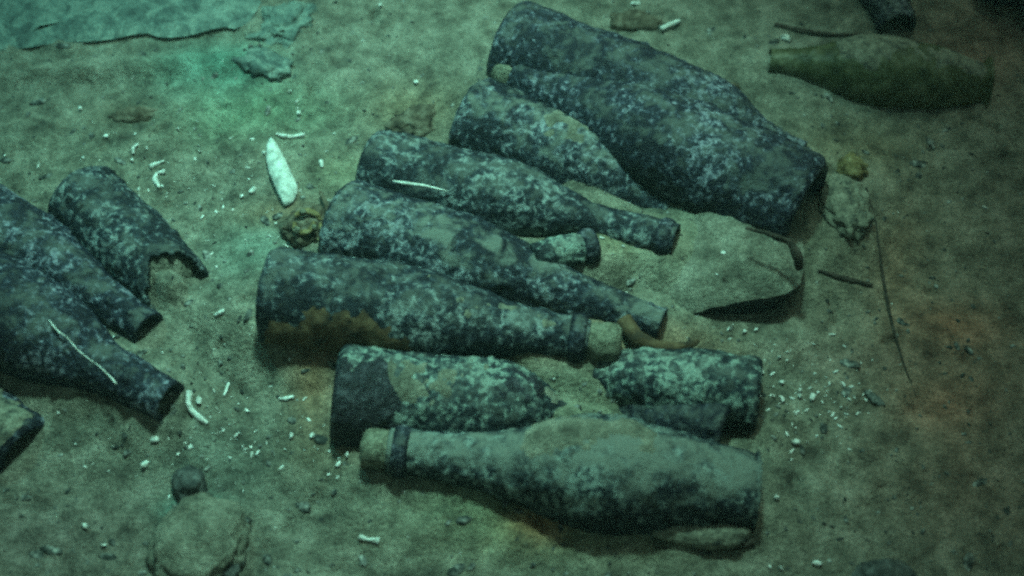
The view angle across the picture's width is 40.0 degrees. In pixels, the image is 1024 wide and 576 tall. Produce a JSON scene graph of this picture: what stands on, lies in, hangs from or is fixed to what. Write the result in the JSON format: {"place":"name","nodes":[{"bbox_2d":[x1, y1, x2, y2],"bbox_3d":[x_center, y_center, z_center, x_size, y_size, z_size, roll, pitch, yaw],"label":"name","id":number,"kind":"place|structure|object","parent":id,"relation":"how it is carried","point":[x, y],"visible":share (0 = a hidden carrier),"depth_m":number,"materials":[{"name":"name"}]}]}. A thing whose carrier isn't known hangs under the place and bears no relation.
{"place":"outdoors","nodes":[
{"label":"outdoors","id":0,"kind":"place"},
{"bbox_2d":[0,0,1023,575],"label":"seabed","id":1,"kind":"structure","parent":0,"point":[428,42],"depth_m":1.15,"materials":[{"name":"beige sand"}]},
{"bbox_2d":[0,386,44,472],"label":"wine bottle","id":2,"kind":"object","parent":1,"relation":"on","point":[19,419],"visible":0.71,"depth_m":1.08,"materials":[{"name":"black glass"}]},
{"bbox_2d":[0,183,162,342],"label":"wine bottle","id":3,"kind":"object","parent":1,"relation":"on","point":[44,242],"visible":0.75,"depth_m":1.14,"materials":[{"name":"black glass"}]},
{"bbox_2d":[81,523,87,528],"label":"shell grain","id":4,"kind":"object","parent":1,"relation":"on","point":[84,526],"visible":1,"depth_m":1.05},
{"bbox_2d":[0,251,184,420],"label":"wine bottle","id":5,"kind":"object","parent":1,"relation":"on","point":[36,347],"visible":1,"depth_m":1.09,"materials":[{"name":"black glass"}]},
{"bbox_2d":[49,320,116,384],"bbox_3d":[-0.330,0.048,1.077,0.079,0.013,0.003,35,63,21],"label":"worm tube","id":6,"kind":"object","parent":5,"relation":"on","point":[59,332],"visible":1,"depth_m":1.07,"materials":[{"name":"white"}]},
{"bbox_2d":[48,166,208,307],"bbox_3d":[-0.308,-0.023,1.185,0.071,0.072,0.198,-39,64,-23],"label":"wine bottle","id":7,"kind":"object","parent":1,"relation":"on","point":[129,239],"visible":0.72,"depth_m":1.17,"materials":[{"name":"black glass"}]},
{"bbox_2d":[0,0,260,49],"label":"ship timber","id":8,"kind":"object","parent":1,"relation":"on","point":[30,23],"visible":1,"depth_m":1.35,"materials":[{"name":"wood"}]},
{"bbox_2d":[108,106,157,122],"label":"debris clump","id":9,"kind":"object","parent":1,"relation":"on","point":[132,114],"visible":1,"depth_m":1.28,"materials":[{"name":"brown stone"}]},
{"bbox_2d":[131,143,138,153],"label":"worm tube","id":10,"kind":"object","parent":1,"relation":"on","point":[133,148],"visible":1,"depth_m":1.25,"materials":[{"name":"white"}]},
{"bbox_2d":[140,460,148,467],"bbox_3d":[-0.281,0.135,1.077,0.006,0.004,0.006,0,56,0],"label":"shell grain","id":11,"kind":"object","parent":1,"relation":"on","point":[145,463],"visible":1,"depth_m":1.08},
{"bbox_2d":[150,436,159,441],"bbox_3d":[-0.274,0.116,1.082,0.008,0.004,0.006,0,56,0],"label":"shell grain","id":12,"kind":"object","parent":1,"relation":"on","point":[155,438],"visible":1,"depth_m":1.08},
{"bbox_2d":[149,160,164,169],"bbox_3d":[-0.316,-0.110,1.252,0.014,0.005,0.010,0,56,0],"label":"worm tube","id":13,"kind":"object","parent":1,"relation":"on","point":[153,165],"visible":1,"depth_m":1.25,"materials":[{"name":"white"}]},
{"bbox_2d":[152,169,164,188],"bbox_3d":[-0.312,-0.097,1.243,0.010,0.005,0.021,0,56,0],"label":"worm tube","id":14,"kind":"object","parent":1,"relation":"on","point":[156,181],"visible":1,"depth_m":1.24,"materials":[{"name":"white"}]},
{"bbox_2d":[171,465,207,501],"bbox_3d":[-0.245,0.150,1.068,0.026,0.024,0.032,-13,57,-8],"label":"rock","id":15,"kind":"object","parent":1,"relation":"on","point":[187,480],"visible":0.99,"depth_m":1.06,"materials":[{"name":"grey stone"}]},
{"bbox_2d":[186,390,207,423],"bbox_3d":[-0.246,0.093,1.089,0.010,0.011,0.031,-26,60,-17],"label":"worm tube","id":16,"kind":"object","parent":1,"relation":"on","point":[194,413],"visible":1,"depth_m":1.09,"materials":[{"name":"white"}]},
{"bbox_2d":[145,492,250,575],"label":"rock","id":17,"kind":"object","parent":1,"relation":"on","point":[202,534],"visible":1,"depth_m":1.03,"materials":[{"name":"grey stone"}]},
{"bbox_2d":[196,396,201,403],"bbox_3d":[-0.243,0.087,1.092,0.004,0.003,0.008,0,56,0],"label":"shell grain","id":18,"kind":"object","parent":1,"relation":"on","point":[198,400],"visible":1,"depth_m":1.09},
{"bbox_2d":[215,308,224,316],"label":"worm tube","id":19,"kind":"object","parent":1,"relation":"on","point":[219,312],"visible":1,"depth_m":1.13,"materials":[{"name":"white"}]},
{"bbox_2d":[223,382,229,395],"bbox_3d":[-0.225,0.080,1.112,0.003,0.005,0.014,0,56,0],"label":"worm tube","id":20,"kind":"object","parent":1,"relation":"on","point":[227,387],"visible":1,"depth_m":1.11,"materials":[{"name":"white"}]},
{"bbox_2d":[222,563,239,575],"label":"rock","id":21,"kind":"object","parent":1,"relation":"on","point":[231,569],"visible":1,"depth_m":1.03,"materials":[{"name":"grey stone"}]},
{"bbox_2d":[249,186,255,193],"bbox_3d":[-0.227,-0.086,1.232,0.006,0.004,0.007,0,56,0],"label":"shell grain","id":22,"kind":"object","parent":1,"relation":"on","point":[252,190],"visible":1,"depth_m":1.23},
{"bbox_2d":[231,46,295,80],"bbox_3d":[-0.230,-0.207,1.314,0.067,0.018,0.038,19,58,12],"label":"rock","id":23,"kind":"object","parent":1,"relation":"on","point":[259,61],"visible":1,"depth_m":1.31,"materials":[{"name":"grey stone"}]},
{"bbox_2d":[245,1,316,47],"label":"rock","id":24,"kind":"object","parent":1,"relation":"on","point":[283,23],"visible":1,"depth_m":1.34,"materials":[{"name":"grey stone"}]},
{"bbox_2d":[266,137,297,205],"bbox_3d":[-0.205,-0.103,1.238,0.020,0.014,0.080,-20,58,-13],"label":"bone blade","id":25,"kind":"object","parent":1,"relation":"on","point":[283,179],"visible":1,"depth_m":1.23,"materials":[{"name":"white"}]},
{"bbox_2d":[278,395,293,400],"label":"worm tube","id":26,"kind":"object","parent":1,"relation":"on","point":[287,398],"visible":1,"depth_m":1.10,"materials":[{"name":"white"}]},
{"bbox_2d":[276,133,304,138],"bbox_3d":[-0.199,-0.137,1.266,0.025,0.010,0.011,0,56,0],"label":"worm tube","id":27,"kind":"object","parent":1,"relation":"on","point":[286,136],"visible":1,"depth_m":1.26,"materials":[{"name":"white"}]},
{"bbox_2d":[278,203,324,247],"bbox_3d":[-0.176,-0.055,1.200,0.048,0.026,0.048,0,56,0],"label":"shell cluster","id":28,"kind":"object","parent":1,"relation":"on","point":[301,227],"visible":0.8,"depth_m":1.19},
{"bbox_2d":[319,159,323,167],"bbox_3d":[-0.170,-0.110,1.249,0.005,0.004,0.008,0,56,0],"label":"shell fragment","id":29,"kind":"object","parent":1,"relation":"on","point":[321,162],"visible":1,"depth_m":1.25,"materials":[{"name":"white"}]},
{"bbox_2d":[318,191,328,212],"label":"twig","id":30,"kind":"object","parent":1,"relation":"on","point":[325,202],"visible":0.45,"depth_m":1.21,"materials":[{"name":"brown wood"}]},
{"bbox_2d":[358,534,379,543],"bbox_3d":[-0.106,0.187,1.045,0.016,0.005,0.008,0,56,0],"label":"worm tube","id":31,"kind":"object","parent":1,"relation":"on","point":[376,540],"visible":1,"depth_m":1.04,"materials":[{"name":"white"}]},
{"bbox_2d":[384,103,436,136],"bbox_3d":[-0.087,-0.151,1.279,0.060,0.015,0.042,-12,57,-8],"label":"debris clump","id":32,"kind":"object","parent":1,"relation":"on","point":[415,120],"visible":0.88,"depth_m":1.27,"materials":[{"name":"brown stone"}]},
{"bbox_2d":[255,246,621,362],"bbox_3d":[-0.055,0.022,1.113,0.286,0.082,0.082,7,56,4],"label":"wine bottle","id":33,"kind":"object","parent":1,"relation":"on","point":[329,302],"visible":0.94,"depth_m":1.09,"materials":[{"name":"black glass"}]},
{"bbox_2d":[330,344,567,446],"bbox_3d":[-0.038,0.088,1.096,0.206,0.092,0.087,0,56,0],"label":"wine bottle","id":34,"kind":"object","parent":1,"relation":"on","point":[379,387],"visible":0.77,"depth_m":1.06,"materials":[{"name":"black glass"}]},
{"bbox_2d":[318,180,667,339],"bbox_3d":[-0.014,-0.010,1.163,0.290,0.084,0.085,18,58,12],"label":"wine bottle","id":35,"kind":"object","parent":1,"relation":"on","point":[363,220],"visible":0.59,"depth_m":1.13,"materials":[{"name":"black glass"}]},
{"bbox_2d":[3,40,987,553],"bbox_3d":[-0.016,-0.059,1.200,1.053,0.042,0.733,0,56,0],"label":"shell grit","id":36,"kind":"object","parent":1,"relation":"on","point":[553,378],"visible":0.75,"depth_m":1.11,"materials":[{"name":"white"}]},
{"bbox_2d":[0,0,1023,575],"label":"grit","id":37,"kind":"object","parent":1,"relation":"on","point":[464,520],"visible":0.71,"depth_m":1.12,"materials":[{"name":"beige gravel"}]},
{"bbox_2d":[355,130,680,254],"bbox_3d":[0.005,-0.068,1.206,0.279,0.083,0.079,17,58,11],"label":"wine bottle","id":38,"kind":"object","parent":1,"relation":"on","point":[514,196],"visible":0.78,"depth_m":1.18,"materials":[{"name":"black glass"}]},
{"bbox_2d":[393,180,447,191],"bbox_3d":[-0.077,-0.086,1.177,0.047,0.005,0.010,0,56,0],"label":"worm tube","id":39,"kind":"object","parent":38,"relation":"on","point":[412,184],"visible":1,"depth_m":1.18,"materials":[{"name":"white"}]},
{"bbox_2d":[448,78,668,209],"bbox_3d":[0.060,-0.109,1.241,0.230,0.086,0.084,25,59,16],"label":"wine bottle","id":40,"kind":"object","parent":1,"relation":"on","point":[507,121],"visible":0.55,"depth_m":1.22,"materials":[{"name":"black glass"}]},
{"bbox_2d":[360,413,761,535],"bbox_3d":[0.035,0.139,1.056,0.299,0.091,0.093,0,56,0],"label":"wine bottle","id":41,"kind":"object","parent":1,"relation":"on","point":[613,474],"visible":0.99,"depth_m":1.03,"materials":[{"name":"black glass"}]},
{"bbox_2d":[529,228,600,267],"bbox_3d":[0.043,-0.030,1.154,0.058,0.035,0.031,-15,57,-10],"label":"bottle neck","id":42,"kind":"object","parent":1,"relation":"on","point":[581,246],"visible":0.89,"depth_m":1.14,"materials":[{"name":"black glass"}]},
{"bbox_2d":[631,1,639,5],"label":"shell grain","id":43,"kind":"object","parent":1,"relation":"on","point":[635,3],"visible":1,"depth_m":1.36},
{"bbox_2d":[609,9,663,32],"bbox_3d":[0.118,-0.254,1.348,0.054,0.019,0.028,0,56,0],"label":"debris clump","id":44,"kind":"object","parent":1,"relation":"on","point":[633,20],"visible":0.99,"depth_m":1.34,"materials":[{"name":"brown stone"}]},
{"bbox_2d":[486,1,806,145],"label":"wine bottle","id":45,"kind":"object","parent":1,"relation":"on","point":[530,34],"visible":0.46,"depth_m":1.24,"materials":[{"name":"black glass"}]},
{"bbox_2d":[616,314,699,348],"bbox_3d":[0.114,0.040,1.114,0.067,0.018,0.026,15,57,10],"label":"twig","id":46,"kind":"object","parent":1,"relation":"on","point":[635,335],"visible":0.95,"depth_m":1.11,"materials":[{"name":"brown wood"}]},
{"bbox_2d":[491,64,827,240],"bbox_3d":[0.118,-0.135,1.230,0.309,0.097,0.098,29,61,18],"label":"wine bottle","id":47,"kind":"object","parent":1,"relation":"on","point":[676,147],"visible":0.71,"depth_m":1.18,"materials":[{"name":"black glass"}]},
{"bbox_2d":[659,19,680,30],"bbox_3d":[0.151,-0.252,1.344,0.025,0.008,0.005,-33,62,-20],"label":"white stick","id":48,"kind":"object","parent":1,"relation":"on","point":[668,25],"visible":1,"depth_m":1.34,"materials":[{"name":"white"}]},
{"bbox_2d":[592,347,762,430],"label":"wine bottle","id":49,"kind":"object","parent":1,"relation":"on","point":[648,377],"visible":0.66,"depth_m":1.08,"materials":[{"name":"black glass"}]},
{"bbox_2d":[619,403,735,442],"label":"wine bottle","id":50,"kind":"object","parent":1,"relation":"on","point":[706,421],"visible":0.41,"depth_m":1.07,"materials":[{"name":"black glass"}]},
{"bbox_2d":[651,524,751,549],"bbox_3d":[0.140,0.180,1.039,0.075,0.019,0.026,0,56,0],"label":"shell fragment","id":51,"kind":"object","parent":1,"relation":"on","point":[718,536],"visible":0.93,"depth_m":1.03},
{"bbox_2d":[656,536,755,551],"bbox_3d":[0.143,0.191,1.037,0.074,0.009,0.010,-5,56,-3],"label":"twig","id":52,"kind":"object","parent":1,"relation":"on","point":[750,542],"visible":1,"depth_m":1.04,"materials":[{"name":"brown wood"}]},
{"bbox_2d":[667,211,803,314],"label":"buried bottle","id":53,"kind":"object","parent":1,"relation":"on","point":[756,272],"visible":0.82,"depth_m":1.15,"materials":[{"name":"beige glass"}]},
{"bbox_2d":[745,226,803,270],"bbox_3d":[0.212,-0.034,1.128,0.053,0.026,0.011,26,60,16],"label":"twig","id":54,"kind":"object","parent":53,"relation":"on","point":[796,254],"visible":1,"depth_m":1.12,"materials":[{"name":"brown wood"}]},
{"bbox_2d":[781,34,790,41],"bbox_3d":[0.258,-0.235,1.326,0.010,0.006,0.010,0,56,0],"label":"shell grain","id":55,"kind":"object","parent":1,"relation":"on","point":[785,37],"visible":1,"depth_m":1.32},
{"bbox_2d":[791,439,799,444],"bbox_3d":[0.220,0.119,1.088,0.007,0.004,0.005,0,56,0],"label":"shell grain","id":56,"kind":"object","parent":1,"relation":"on","point":[796,441],"visible":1,"depth_m":1.09},
{"bbox_2d":[810,393,815,400],"bbox_3d":[0.238,0.086,1.114,0.005,0.003,0.007,0,56,0],"label":"shell grain","id":57,"kind":"object","parent":1,"relation":"on","point":[812,396],"visible":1,"depth_m":1.11},
{"bbox_2d":[812,560,822,565],"bbox_3d":[0.224,0.202,1.034,0.008,0.004,0.005,0,56,0],"label":"shell grain","id":58,"kind":"object","parent":1,"relation":"on","point":[816,563],"visible":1,"depth_m":1.03},
{"bbox_2d":[773,22,867,36],"bbox_3d":[0.292,-0.242,1.332,0.088,0.011,0.010,12,57,8],"label":"twig","id":59,"kind":"object","parent":1,"relation":"on","point":[805,31],"visible":0.88,"depth_m":1.33,"materials":[{"name":"brown wood"}]},
{"bbox_2d":[818,269,872,286],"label":"twig","id":60,"kind":"object","parent":1,"relation":"on","point":[845,278],"visible":1,"depth_m":1.17,"materials":[{"name":"brown wood"}]},
{"bbox_2d":[817,175,874,241],"bbox_3d":[0.283,-0.067,1.197,0.048,0.024,0.068,0,56,0],"label":"debris clump","id":61,"kind":"object","parent":1,"relation":"on","point":[843,203],"visible":1,"depth_m":1.19,"materials":[{"name":"grey stone"}]},
{"bbox_2d":[835,151,868,179],"bbox_3d":[0.298,-0.105,1.237,0.030,0.023,0.028,0,56,0],"label":"sea sponge","id":62,"kind":"object","parent":1,"relation":"on","point":[852,165],"visible":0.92,"depth_m":1.23},
{"bbox_2d":[768,34,994,109],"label":"wine bottle","id":63,"kind":"object","parent":1,"relation":"on","point":[884,71],"visible":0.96,"depth_m":1.28,"materials":[{"name":"green glass"}]},
{"bbox_2d":[851,558,917,575],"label":"rock","id":64,"kind":"object","parent":1,"relation":"on","point":[885,567],"visible":1,"depth_m":1.03,"materials":[{"name":"grey stone"}]},
{"bbox_2d":[859,0,916,33],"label":"wine bottle","id":65,"kind":"object","parent":1,"relation":"on","point":[882,13],"visible":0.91,"depth_m":1.32,"materials":[{"name":"black glass"}]},
{"bbox_2d":[865,187,915,395],"bbox_3d":[0.313,0.000,1.173,0.007,0.022,0.196,-4,56,-3],"label":"twig","id":66,"kind":"object","parent":1,"relation":"on","point":[887,301],"visible":1,"depth_m":1.17,"materials":[{"name":"brown wood"}]},
{"bbox_2d":[981,0,1023,13],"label":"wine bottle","id":67,"kind":"object","parent":1,"relation":"on","point":[1018,5],"visible":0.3,"depth_m":1.35,"materials":[{"name":"black glass"}]}
]}

